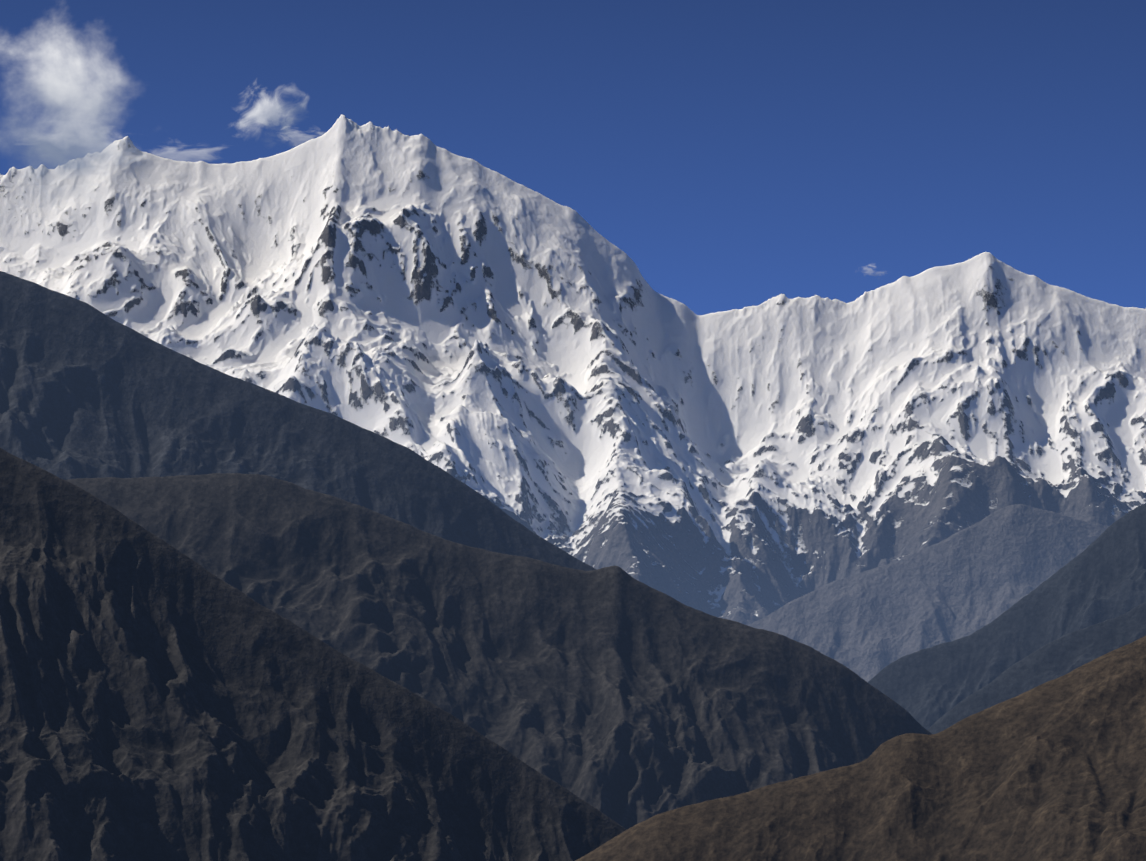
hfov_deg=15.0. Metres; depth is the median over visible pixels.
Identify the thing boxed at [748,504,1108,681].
terrain ridge
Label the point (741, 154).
sky
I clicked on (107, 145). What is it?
cloud
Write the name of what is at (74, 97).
cloud
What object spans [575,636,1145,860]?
terrain ridge
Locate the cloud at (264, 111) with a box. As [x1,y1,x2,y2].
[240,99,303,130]
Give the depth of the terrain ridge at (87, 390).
18938.97 m
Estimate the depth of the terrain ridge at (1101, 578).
25840.15 m
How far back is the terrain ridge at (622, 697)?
12328.88 m
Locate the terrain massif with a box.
[0,115,1145,625]
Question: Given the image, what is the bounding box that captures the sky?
[0,0,1145,315]
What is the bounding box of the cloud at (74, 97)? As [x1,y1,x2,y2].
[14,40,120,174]
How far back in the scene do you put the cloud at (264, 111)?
42054.83 m
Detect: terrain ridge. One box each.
[0,271,596,570]
[0,448,626,860]
[66,473,931,828]
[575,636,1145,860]
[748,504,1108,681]
[868,503,1145,729]
[928,602,1145,733]

